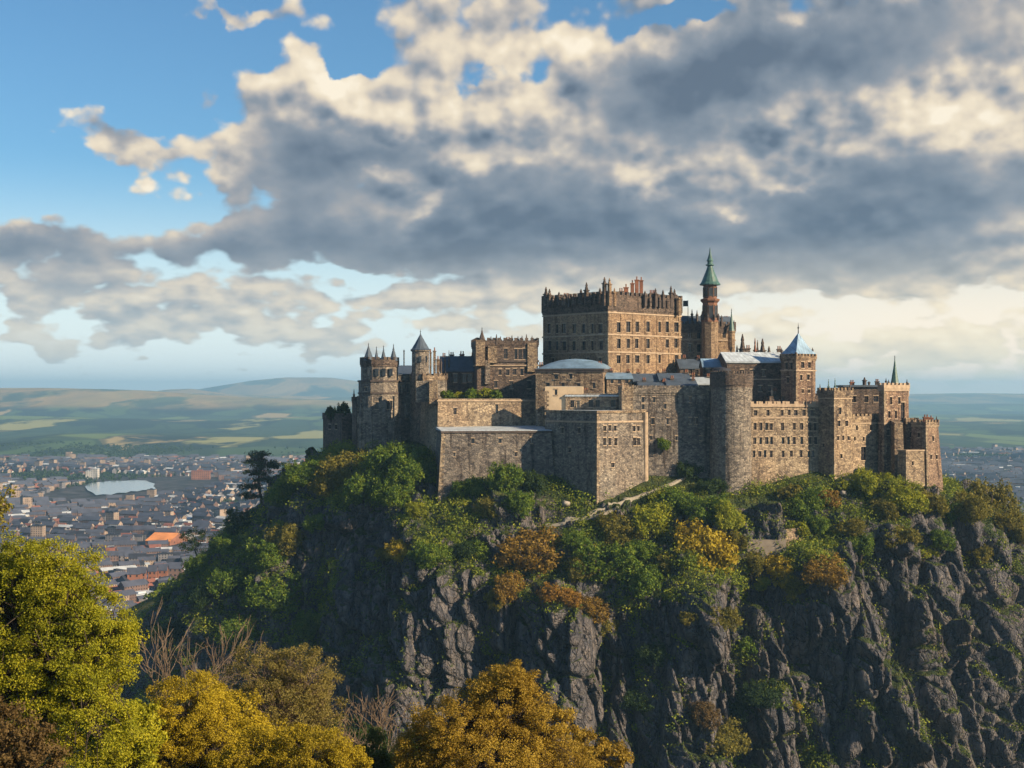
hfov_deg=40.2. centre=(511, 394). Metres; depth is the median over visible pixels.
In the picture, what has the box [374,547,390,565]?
bush
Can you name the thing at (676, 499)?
tree
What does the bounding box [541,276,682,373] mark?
palace block
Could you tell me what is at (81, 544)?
town house
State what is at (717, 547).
tree
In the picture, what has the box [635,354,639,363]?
window
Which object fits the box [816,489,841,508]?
bush
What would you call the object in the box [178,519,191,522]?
town house
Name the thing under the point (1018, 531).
bush
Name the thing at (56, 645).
lime tree
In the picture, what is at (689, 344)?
window
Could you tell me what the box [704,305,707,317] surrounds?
window
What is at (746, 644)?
bush
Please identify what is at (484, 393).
garden bush
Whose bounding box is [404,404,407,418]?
window
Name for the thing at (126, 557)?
town house
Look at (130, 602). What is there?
town house
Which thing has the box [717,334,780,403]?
pale roof hall
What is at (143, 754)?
golden bush
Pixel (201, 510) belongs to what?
town house
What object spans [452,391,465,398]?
garden bush
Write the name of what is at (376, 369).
window
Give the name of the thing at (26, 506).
town house
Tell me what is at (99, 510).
town house
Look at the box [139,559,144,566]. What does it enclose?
town house
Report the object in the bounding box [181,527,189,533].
town house
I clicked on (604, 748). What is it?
golden sapling
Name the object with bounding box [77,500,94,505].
town house
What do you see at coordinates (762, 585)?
bush
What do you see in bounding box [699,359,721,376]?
bowed roof house
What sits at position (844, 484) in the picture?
bush
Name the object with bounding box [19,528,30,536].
town house
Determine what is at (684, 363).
close house
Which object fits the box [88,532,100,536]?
town house
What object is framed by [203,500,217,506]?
town house
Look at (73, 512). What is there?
town house
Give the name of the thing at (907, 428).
flank wall
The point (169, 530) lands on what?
town house
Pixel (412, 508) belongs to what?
bush
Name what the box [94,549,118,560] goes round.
town house
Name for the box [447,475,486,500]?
bush
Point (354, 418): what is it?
stair turret
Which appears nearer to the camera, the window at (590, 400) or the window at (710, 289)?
the window at (590, 400)
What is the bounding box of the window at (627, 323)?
[626,320,630,332]
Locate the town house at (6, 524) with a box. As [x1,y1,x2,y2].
[0,522,12,528]
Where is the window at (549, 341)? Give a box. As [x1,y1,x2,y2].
[547,340,550,350]
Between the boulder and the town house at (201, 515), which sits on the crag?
the boulder
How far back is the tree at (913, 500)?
377.51 m
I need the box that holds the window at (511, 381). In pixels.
[509,380,513,388]
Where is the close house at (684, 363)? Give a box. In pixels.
[675,354,699,376]
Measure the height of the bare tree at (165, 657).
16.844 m
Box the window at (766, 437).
[764,436,768,444]
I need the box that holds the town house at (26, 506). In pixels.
[13,504,28,508]
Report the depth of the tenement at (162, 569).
1033.37 m
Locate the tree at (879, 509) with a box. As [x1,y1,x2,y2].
[865,495,899,522]
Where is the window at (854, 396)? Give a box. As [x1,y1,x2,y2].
[852,395,856,402]
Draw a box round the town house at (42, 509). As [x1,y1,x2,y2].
[30,506,49,515]
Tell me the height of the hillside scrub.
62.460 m
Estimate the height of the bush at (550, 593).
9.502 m
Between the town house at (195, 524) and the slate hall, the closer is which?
the slate hall
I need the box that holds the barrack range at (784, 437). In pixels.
[751,401,818,486]
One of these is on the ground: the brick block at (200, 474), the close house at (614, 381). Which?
the brick block at (200, 474)
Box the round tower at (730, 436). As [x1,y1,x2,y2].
[710,367,752,494]
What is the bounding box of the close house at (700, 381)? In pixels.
[691,372,709,385]
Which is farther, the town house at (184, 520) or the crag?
the town house at (184, 520)
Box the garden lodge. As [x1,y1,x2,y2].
[545,386,582,419]
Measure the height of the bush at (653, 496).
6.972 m
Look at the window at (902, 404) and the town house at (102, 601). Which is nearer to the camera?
the window at (902, 404)
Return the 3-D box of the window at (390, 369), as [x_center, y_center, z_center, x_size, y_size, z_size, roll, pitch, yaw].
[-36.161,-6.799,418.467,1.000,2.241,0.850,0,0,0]
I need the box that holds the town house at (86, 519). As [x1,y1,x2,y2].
[82,515,103,522]
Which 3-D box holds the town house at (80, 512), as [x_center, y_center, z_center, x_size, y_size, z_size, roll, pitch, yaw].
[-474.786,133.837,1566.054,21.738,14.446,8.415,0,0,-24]
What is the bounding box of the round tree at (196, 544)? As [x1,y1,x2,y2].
[177,526,206,555]
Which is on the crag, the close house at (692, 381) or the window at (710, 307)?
the close house at (692, 381)
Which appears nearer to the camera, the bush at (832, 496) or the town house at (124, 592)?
the bush at (832, 496)
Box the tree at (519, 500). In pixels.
[501,489,535,518]
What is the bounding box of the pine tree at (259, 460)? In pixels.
[237,450,284,503]
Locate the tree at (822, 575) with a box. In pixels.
[800,550,851,599]
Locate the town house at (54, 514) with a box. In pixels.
[51,512,66,516]
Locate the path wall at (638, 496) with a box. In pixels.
[589,477,685,515]
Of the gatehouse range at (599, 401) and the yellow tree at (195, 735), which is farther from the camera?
the gatehouse range at (599, 401)
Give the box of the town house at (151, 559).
[137,555,155,564]
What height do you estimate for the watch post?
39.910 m
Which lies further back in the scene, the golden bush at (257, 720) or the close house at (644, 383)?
the close house at (644, 383)
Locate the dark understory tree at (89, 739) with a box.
[70,699,137,767]
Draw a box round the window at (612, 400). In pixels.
[610,399,615,407]
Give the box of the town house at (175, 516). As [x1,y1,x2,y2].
[158,515,178,521]
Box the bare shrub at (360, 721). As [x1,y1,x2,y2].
[320,685,411,752]
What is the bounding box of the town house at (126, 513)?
[120,510,138,517]
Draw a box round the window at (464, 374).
[462,373,466,382]
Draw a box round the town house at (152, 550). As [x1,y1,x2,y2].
[140,547,160,553]
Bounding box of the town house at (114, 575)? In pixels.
[106,570,126,578]
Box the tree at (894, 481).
[874,472,909,497]
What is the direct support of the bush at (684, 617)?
on the crag
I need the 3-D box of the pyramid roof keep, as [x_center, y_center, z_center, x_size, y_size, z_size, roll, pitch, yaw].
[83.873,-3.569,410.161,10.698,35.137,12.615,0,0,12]
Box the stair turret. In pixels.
[351,391,356,449]
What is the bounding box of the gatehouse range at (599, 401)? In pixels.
[565,384,623,409]
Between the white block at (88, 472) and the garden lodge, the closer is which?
the garden lodge
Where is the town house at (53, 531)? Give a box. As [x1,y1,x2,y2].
[49,529,64,533]
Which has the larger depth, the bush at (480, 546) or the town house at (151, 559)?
the town house at (151, 559)
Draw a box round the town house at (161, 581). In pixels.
[156,579,174,585]
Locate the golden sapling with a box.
[566,726,634,767]
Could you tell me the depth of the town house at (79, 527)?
1405.70 m
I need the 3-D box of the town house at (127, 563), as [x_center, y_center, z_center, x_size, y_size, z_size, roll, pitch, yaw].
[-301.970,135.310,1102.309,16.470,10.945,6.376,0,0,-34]
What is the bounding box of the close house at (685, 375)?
[656,368,690,381]
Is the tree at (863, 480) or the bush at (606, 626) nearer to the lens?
the bush at (606, 626)
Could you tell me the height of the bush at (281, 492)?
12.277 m
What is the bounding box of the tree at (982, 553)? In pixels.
[963,543,993,565]
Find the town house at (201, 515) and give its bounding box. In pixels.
[192,511,211,519]
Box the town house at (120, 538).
[112,536,131,540]
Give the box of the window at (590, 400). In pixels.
[588,399,593,407]
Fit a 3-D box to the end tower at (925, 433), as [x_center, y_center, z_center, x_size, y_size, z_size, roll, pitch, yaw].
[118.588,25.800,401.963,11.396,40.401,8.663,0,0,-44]
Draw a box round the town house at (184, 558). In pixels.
[179,556,195,561]
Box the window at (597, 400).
[595,399,600,407]
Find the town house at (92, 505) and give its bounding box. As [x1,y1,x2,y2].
[83,503,101,507]
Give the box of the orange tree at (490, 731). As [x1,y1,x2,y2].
[387,659,601,767]
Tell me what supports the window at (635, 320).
in the palace block at (620, 331)
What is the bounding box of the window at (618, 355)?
[616,354,620,363]
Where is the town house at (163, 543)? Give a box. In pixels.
[148,539,167,547]
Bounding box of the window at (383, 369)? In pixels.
[382,368,385,375]
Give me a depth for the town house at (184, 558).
1107.52 m
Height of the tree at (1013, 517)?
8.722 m
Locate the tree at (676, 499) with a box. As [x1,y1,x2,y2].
[658,485,704,514]
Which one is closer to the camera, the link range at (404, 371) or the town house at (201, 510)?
the link range at (404, 371)
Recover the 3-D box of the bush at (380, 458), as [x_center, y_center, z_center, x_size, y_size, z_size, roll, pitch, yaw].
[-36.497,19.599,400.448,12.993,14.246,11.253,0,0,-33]
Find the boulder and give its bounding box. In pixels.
[562,500,570,506]
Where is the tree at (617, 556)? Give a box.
[569,537,643,584]
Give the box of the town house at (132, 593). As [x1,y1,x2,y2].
[126,588,136,602]
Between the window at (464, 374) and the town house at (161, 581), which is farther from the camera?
the town house at (161, 581)
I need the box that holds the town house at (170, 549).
[155,547,171,551]
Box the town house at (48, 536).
[46,533,65,538]
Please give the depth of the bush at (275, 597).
392.68 m
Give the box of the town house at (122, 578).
[118,575,128,581]
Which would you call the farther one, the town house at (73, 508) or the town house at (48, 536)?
the town house at (73, 508)
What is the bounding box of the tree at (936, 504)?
[918,489,949,518]
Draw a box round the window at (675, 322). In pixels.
[674,321,678,332]
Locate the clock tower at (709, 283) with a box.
[700,249,719,358]
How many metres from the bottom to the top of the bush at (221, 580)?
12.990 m
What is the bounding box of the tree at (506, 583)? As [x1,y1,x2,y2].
[492,569,527,607]
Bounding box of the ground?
[0,377,1023,767]
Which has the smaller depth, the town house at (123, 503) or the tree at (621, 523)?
the tree at (621, 523)
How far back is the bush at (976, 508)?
382.70 m
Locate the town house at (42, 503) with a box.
[35,501,50,506]
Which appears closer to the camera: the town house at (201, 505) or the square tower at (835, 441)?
the square tower at (835, 441)
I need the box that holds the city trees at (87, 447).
[0,440,1011,526]
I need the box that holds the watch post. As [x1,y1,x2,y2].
[618,381,633,409]
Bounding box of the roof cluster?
[763,388,817,403]
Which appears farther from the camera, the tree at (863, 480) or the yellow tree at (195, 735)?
the tree at (863, 480)
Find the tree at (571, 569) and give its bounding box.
[565,554,595,583]
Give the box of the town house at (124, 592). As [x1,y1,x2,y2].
[105,588,128,600]
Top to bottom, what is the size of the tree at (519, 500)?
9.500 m
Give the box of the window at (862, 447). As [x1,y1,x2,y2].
[860,446,866,460]
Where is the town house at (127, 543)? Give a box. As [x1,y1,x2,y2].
[114,539,136,550]
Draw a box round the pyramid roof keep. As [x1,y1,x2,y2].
[780,325,816,403]
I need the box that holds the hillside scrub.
[6,572,184,767]
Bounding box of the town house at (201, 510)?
[195,508,209,511]
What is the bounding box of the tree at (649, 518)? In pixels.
[630,498,676,540]
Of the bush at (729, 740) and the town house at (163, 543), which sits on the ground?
the town house at (163, 543)
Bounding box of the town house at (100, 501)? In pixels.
[90,499,106,503]
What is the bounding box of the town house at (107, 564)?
[102,560,112,566]
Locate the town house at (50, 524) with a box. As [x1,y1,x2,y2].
[40,521,57,528]
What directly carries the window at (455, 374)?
in the slate hall
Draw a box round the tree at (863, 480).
[847,465,883,496]
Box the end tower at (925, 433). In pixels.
[910,414,943,490]
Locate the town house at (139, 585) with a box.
[118,577,147,590]
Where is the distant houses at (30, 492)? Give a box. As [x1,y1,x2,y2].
[0,444,1023,618]
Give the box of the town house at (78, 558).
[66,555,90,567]
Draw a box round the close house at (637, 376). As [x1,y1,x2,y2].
[632,369,658,386]
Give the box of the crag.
[105,440,1023,767]
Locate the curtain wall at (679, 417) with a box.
[618,385,710,477]
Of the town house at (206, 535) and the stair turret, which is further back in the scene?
the town house at (206, 535)
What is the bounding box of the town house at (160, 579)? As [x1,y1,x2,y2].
[154,576,170,589]
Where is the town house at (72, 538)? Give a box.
[53,534,76,542]
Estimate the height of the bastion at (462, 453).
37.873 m
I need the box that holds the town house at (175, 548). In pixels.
[172,545,192,551]
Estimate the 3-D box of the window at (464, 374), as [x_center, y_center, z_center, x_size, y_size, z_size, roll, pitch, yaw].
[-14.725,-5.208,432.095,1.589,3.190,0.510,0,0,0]
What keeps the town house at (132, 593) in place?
on the ground
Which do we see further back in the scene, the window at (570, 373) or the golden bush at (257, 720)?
the window at (570, 373)
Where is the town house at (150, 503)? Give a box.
[142,502,159,505]
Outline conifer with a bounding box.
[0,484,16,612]
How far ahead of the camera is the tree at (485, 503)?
374.35 m
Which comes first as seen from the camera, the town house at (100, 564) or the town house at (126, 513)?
the town house at (100, 564)
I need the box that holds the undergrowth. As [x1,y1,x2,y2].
[115,437,1023,767]
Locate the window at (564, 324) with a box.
[561,323,565,333]
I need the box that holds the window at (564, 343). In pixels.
[562,340,565,350]
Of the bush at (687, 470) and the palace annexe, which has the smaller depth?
the bush at (687, 470)
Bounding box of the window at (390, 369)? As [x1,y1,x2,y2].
[389,368,392,375]
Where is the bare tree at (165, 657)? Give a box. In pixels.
[123,596,266,719]
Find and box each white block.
[86,470,90,478]
[90,467,99,478]
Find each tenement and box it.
[126,567,140,579]
[140,567,147,578]
[147,565,157,578]
[157,564,168,577]
[168,562,183,577]
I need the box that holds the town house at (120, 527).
[116,525,132,529]
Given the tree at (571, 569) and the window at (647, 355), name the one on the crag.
the tree at (571, 569)
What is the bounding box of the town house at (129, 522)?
[122,520,137,525]
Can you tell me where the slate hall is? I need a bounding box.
[440,351,473,398]
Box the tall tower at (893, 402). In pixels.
[877,358,909,477]
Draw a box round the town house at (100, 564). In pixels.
[80,560,102,567]
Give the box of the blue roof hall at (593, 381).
[534,359,610,426]
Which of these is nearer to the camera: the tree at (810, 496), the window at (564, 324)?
the tree at (810, 496)
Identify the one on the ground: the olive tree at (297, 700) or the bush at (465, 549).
the olive tree at (297, 700)
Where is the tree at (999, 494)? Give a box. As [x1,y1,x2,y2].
[967,477,1019,512]
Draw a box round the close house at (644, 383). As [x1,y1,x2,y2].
[636,377,665,386]
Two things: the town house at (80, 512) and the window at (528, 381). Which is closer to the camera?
the window at (528, 381)
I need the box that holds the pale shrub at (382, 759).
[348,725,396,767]
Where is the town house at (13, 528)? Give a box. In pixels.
[4,527,17,529]
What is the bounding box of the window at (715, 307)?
[714,305,716,317]
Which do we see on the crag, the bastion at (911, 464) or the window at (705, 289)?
the bastion at (911, 464)
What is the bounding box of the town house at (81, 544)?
[56,542,82,551]
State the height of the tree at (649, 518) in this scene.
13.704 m
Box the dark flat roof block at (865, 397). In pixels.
[836,377,879,413]
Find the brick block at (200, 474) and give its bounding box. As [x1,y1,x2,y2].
[191,469,210,479]
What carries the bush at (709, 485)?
on the crag
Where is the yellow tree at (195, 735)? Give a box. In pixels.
[140,668,253,767]
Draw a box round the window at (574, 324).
[572,323,576,333]
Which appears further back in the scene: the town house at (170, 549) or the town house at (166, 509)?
the town house at (166, 509)
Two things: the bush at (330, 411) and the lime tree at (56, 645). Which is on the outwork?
the bush at (330, 411)
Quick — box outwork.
[322,413,351,448]
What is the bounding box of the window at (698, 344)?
[696,343,701,352]
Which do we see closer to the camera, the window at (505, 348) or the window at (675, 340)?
the window at (505, 348)
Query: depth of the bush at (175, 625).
408.73 m
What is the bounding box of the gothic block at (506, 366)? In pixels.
[471,330,538,398]
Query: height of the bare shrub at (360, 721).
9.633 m
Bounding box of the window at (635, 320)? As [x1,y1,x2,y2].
[635,320,639,332]
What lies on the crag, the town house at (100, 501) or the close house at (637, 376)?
the close house at (637, 376)
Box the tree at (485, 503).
[471,495,501,519]
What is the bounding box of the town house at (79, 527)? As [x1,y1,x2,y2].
[76,524,93,529]
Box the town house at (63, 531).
[57,529,73,533]
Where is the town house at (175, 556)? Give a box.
[168,554,184,557]
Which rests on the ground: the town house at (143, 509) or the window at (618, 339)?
the town house at (143, 509)
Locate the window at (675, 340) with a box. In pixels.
[674,338,678,348]
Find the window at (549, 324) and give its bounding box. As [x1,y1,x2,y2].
[547,323,550,333]
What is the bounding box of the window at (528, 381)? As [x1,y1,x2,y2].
[527,380,531,388]
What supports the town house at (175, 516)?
on the ground
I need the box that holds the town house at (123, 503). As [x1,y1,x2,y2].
[116,500,134,507]
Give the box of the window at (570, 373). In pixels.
[568,372,572,379]
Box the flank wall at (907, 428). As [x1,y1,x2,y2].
[902,418,918,448]
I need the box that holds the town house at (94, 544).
[92,541,108,547]
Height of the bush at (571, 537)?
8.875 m
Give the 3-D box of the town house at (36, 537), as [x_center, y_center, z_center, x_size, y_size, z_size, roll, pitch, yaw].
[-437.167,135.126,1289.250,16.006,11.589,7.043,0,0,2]
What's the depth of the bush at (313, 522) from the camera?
398.05 m
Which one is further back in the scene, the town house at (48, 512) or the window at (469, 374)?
the town house at (48, 512)
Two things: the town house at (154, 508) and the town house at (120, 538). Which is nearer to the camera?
the town house at (120, 538)
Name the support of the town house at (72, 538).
on the ground
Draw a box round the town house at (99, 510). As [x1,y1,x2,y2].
[83,507,101,512]
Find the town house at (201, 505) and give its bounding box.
[189,502,204,507]
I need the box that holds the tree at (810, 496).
[786,484,831,520]
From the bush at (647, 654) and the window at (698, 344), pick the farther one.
the window at (698, 344)
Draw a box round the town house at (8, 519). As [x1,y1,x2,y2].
[0,515,12,522]
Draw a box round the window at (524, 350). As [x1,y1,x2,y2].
[522,347,526,359]
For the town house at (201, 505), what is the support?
on the ground
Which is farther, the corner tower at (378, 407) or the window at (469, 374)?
the window at (469, 374)
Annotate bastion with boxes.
[435,425,553,505]
[544,410,648,503]
[897,449,924,487]
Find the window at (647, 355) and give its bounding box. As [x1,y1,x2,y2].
[646,354,649,363]
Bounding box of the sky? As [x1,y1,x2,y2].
[0,0,1023,393]
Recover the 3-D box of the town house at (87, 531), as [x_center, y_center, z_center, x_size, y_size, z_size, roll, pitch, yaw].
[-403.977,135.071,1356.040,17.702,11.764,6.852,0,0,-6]
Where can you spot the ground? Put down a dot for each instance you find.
(266, 415)
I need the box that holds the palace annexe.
[681,301,735,358]
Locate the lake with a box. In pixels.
[85,480,155,494]
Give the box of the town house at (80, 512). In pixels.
[77,508,97,515]
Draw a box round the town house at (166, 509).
[159,507,175,511]
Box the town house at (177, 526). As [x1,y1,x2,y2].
[169,525,181,530]
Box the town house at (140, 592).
[135,590,152,595]
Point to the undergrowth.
(813, 543)
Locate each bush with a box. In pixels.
[0,694,72,767]
[95,698,168,767]
[158,616,190,640]
[184,582,218,613]
[205,564,254,598]
[206,722,373,767]
[207,532,240,555]
[213,610,259,654]
[220,688,288,760]
[223,506,255,534]
[236,536,288,572]
[237,568,303,613]
[262,521,305,555]
[264,478,296,504]
[280,459,319,491]
[302,512,326,533]
[307,467,346,502]
[313,447,368,483]
[324,405,335,422]
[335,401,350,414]
[342,469,384,507]
[362,440,406,474]
[369,473,417,514]
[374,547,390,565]
[382,537,411,563]
[387,445,437,485]
[403,500,430,520]
[407,540,455,568]
[440,390,454,398]
[446,540,476,562]
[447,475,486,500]
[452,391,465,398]
[463,388,478,398]
[467,537,495,558]
[475,387,491,398]
[482,460,526,493]
[483,588,505,615]
[489,389,502,398]
[522,469,548,494]
[535,581,582,607]
[560,526,590,550]
[573,594,611,623]
[600,617,619,644]
[618,685,654,713]
[628,563,664,607]
[634,641,666,667]
[648,489,666,504]
[648,551,677,575]
[675,460,700,481]
[677,611,698,624]
[686,699,723,733]
[694,476,729,495]
[696,715,751,757]
[708,604,742,631]
[710,499,745,530]
[725,530,749,552]
[727,689,750,727]
[736,636,762,659]
[737,677,783,716]
[743,549,766,581]
[750,576,770,596]
[763,552,797,587]
[777,483,802,501]
[778,573,809,601]
[785,520,809,536]
[792,699,802,715]
[796,509,835,535]
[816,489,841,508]
[831,517,866,536]
[832,479,850,491]
[845,532,874,562]
[881,523,923,555]
[917,543,940,567]
[929,527,957,555]
[940,498,963,524]
[950,490,993,525]
[1007,523,1023,545]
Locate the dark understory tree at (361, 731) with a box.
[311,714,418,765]
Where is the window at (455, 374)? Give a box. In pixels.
[453,373,457,382]
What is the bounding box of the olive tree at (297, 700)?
[219,639,348,758]
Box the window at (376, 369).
[375,368,378,375]
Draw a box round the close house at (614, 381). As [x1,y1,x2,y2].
[605,368,632,393]
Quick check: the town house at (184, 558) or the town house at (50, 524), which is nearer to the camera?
the town house at (184, 558)
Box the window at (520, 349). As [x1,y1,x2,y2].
[518,348,522,359]
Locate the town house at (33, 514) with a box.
[29,511,44,516]
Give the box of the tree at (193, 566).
[182,552,209,582]
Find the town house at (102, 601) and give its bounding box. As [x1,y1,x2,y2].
[95,599,117,604]
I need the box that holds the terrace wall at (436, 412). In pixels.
[416,381,535,455]
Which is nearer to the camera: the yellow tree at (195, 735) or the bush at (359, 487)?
the yellow tree at (195, 735)
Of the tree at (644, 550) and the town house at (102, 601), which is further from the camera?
the town house at (102, 601)
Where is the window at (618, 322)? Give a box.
[616,321,620,332]
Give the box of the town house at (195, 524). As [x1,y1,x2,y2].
[192,522,211,527]
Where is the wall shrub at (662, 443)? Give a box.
[655,437,670,452]
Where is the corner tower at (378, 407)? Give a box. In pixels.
[357,342,400,451]
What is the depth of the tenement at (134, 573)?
1012.27 m
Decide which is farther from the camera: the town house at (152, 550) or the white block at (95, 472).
the white block at (95, 472)
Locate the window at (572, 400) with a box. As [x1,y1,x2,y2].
[570,399,574,407]
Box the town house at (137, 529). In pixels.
[132,524,156,533]
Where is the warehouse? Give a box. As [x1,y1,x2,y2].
[145,532,186,545]
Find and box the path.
[545,506,618,526]
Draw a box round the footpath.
[589,478,680,513]
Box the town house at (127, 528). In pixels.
[123,527,132,531]
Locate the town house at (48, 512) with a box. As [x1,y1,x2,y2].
[46,509,61,515]
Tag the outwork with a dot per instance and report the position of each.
(339, 427)
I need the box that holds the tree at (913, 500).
[883,480,929,521]
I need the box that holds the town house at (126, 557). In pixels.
[124,551,142,560]
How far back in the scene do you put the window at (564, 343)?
429.54 m
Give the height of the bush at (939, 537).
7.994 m
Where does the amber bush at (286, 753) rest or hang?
on the ground
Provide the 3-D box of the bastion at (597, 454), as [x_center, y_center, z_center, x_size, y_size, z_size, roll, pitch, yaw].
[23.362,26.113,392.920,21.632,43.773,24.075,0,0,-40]
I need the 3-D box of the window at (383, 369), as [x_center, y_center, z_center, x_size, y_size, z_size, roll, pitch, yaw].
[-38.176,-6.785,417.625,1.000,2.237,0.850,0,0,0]
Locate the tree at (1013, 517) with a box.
[991,508,1023,529]
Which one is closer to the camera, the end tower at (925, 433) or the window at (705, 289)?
the end tower at (925, 433)
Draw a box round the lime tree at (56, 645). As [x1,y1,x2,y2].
[0,530,152,767]
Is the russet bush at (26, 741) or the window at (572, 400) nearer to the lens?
the russet bush at (26, 741)
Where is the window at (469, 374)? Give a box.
[467,373,471,382]
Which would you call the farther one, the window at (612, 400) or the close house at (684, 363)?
the close house at (684, 363)
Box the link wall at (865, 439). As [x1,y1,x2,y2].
[852,413,878,472]
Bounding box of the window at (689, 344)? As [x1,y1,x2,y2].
[687,343,691,352]
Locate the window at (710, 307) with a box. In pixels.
[709,306,712,317]
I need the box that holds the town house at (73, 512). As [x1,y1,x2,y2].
[71,510,76,515]
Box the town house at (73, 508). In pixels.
[70,507,83,509]
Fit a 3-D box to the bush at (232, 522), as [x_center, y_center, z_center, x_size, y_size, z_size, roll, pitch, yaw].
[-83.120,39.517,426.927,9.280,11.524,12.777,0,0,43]
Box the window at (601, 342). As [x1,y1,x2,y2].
[599,339,602,350]
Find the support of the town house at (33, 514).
on the ground
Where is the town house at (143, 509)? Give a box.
[136,508,151,512]
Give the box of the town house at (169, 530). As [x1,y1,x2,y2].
[155,527,177,532]
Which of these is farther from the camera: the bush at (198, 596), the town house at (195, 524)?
the town house at (195, 524)
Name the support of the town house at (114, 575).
on the ground
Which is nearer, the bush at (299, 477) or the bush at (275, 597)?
the bush at (275, 597)
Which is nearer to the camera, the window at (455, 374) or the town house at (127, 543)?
the window at (455, 374)
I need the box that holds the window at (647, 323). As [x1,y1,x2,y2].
[646,320,650,332]
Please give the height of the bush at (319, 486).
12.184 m
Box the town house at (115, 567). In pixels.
[98,564,136,575]
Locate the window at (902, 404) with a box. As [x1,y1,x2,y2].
[900,401,905,421]
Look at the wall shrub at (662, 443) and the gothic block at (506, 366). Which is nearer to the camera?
the wall shrub at (662, 443)
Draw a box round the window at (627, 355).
[626,354,629,363]
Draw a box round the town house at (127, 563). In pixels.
[117,559,139,566]
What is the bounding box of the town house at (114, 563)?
[112,560,123,566]
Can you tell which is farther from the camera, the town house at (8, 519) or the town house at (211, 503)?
the town house at (211, 503)
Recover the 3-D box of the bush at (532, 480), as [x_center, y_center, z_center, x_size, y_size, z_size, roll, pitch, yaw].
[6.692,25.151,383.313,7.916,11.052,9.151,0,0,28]
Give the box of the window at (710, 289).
[709,288,712,295]
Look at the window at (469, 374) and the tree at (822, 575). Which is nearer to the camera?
the tree at (822, 575)
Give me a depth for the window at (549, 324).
434.70 m
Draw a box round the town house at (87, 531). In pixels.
[85,528,104,534]
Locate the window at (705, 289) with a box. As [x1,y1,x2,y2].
[704,287,707,296]
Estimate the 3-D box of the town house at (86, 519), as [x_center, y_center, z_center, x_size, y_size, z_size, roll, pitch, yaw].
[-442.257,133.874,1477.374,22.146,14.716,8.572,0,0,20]
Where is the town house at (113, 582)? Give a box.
[95,578,116,593]
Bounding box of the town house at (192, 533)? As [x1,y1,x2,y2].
[191,527,206,534]
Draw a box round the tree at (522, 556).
[490,523,564,578]
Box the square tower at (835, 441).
[817,379,853,478]
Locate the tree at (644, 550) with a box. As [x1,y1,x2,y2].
[618,537,663,567]
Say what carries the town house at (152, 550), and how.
on the ground
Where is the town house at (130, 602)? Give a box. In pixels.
[107,599,134,608]
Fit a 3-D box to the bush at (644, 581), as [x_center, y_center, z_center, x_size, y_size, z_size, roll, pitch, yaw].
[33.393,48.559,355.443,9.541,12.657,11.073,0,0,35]
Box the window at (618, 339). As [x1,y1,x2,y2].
[617,338,620,348]
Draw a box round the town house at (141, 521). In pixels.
[132,517,149,524]
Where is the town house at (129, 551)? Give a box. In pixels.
[118,549,133,552]
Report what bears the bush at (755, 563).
on the crag
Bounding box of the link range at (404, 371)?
[398,350,411,440]
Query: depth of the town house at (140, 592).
957.08 m
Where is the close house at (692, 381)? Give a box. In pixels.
[665,375,697,386]
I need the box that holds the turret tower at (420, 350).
[409,329,447,441]
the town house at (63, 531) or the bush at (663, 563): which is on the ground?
the town house at (63, 531)
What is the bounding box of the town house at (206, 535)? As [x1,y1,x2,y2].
[205,533,217,541]
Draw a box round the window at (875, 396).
[873,395,878,402]
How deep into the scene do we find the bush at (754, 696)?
349.76 m
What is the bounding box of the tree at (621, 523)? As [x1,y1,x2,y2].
[594,509,641,546]
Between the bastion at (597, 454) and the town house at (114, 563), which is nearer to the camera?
the bastion at (597, 454)
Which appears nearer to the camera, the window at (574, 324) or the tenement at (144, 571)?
the window at (574, 324)
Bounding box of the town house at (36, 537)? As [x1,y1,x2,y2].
[28,535,46,541]
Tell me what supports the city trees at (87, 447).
on the ground
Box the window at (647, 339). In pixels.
[646,338,650,348]
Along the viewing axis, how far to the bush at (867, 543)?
371.51 m
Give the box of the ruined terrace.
[746,528,801,557]
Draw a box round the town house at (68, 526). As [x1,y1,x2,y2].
[58,525,72,528]
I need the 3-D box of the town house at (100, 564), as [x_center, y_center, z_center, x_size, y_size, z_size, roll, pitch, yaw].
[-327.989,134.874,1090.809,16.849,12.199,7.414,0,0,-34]
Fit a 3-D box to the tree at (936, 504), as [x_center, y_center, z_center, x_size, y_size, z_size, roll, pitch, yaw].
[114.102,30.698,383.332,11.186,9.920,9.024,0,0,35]
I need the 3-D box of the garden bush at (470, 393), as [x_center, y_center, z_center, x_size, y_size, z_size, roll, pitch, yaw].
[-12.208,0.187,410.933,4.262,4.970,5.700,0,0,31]
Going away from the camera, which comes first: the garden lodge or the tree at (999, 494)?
the garden lodge
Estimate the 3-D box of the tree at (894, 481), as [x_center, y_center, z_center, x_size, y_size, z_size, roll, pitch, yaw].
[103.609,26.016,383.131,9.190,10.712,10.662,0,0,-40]
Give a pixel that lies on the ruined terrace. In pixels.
(769, 544)
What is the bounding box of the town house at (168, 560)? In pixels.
[166,558,179,562]
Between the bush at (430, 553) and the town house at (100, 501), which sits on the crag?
the bush at (430, 553)
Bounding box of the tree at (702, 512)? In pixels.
[685,493,734,528]
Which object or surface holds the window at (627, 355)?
in the palace block at (620, 331)
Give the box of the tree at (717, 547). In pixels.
[670,515,740,573]
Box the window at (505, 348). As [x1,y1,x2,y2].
[503,347,507,359]
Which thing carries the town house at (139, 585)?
on the ground
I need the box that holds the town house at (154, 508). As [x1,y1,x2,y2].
[142,505,157,510]

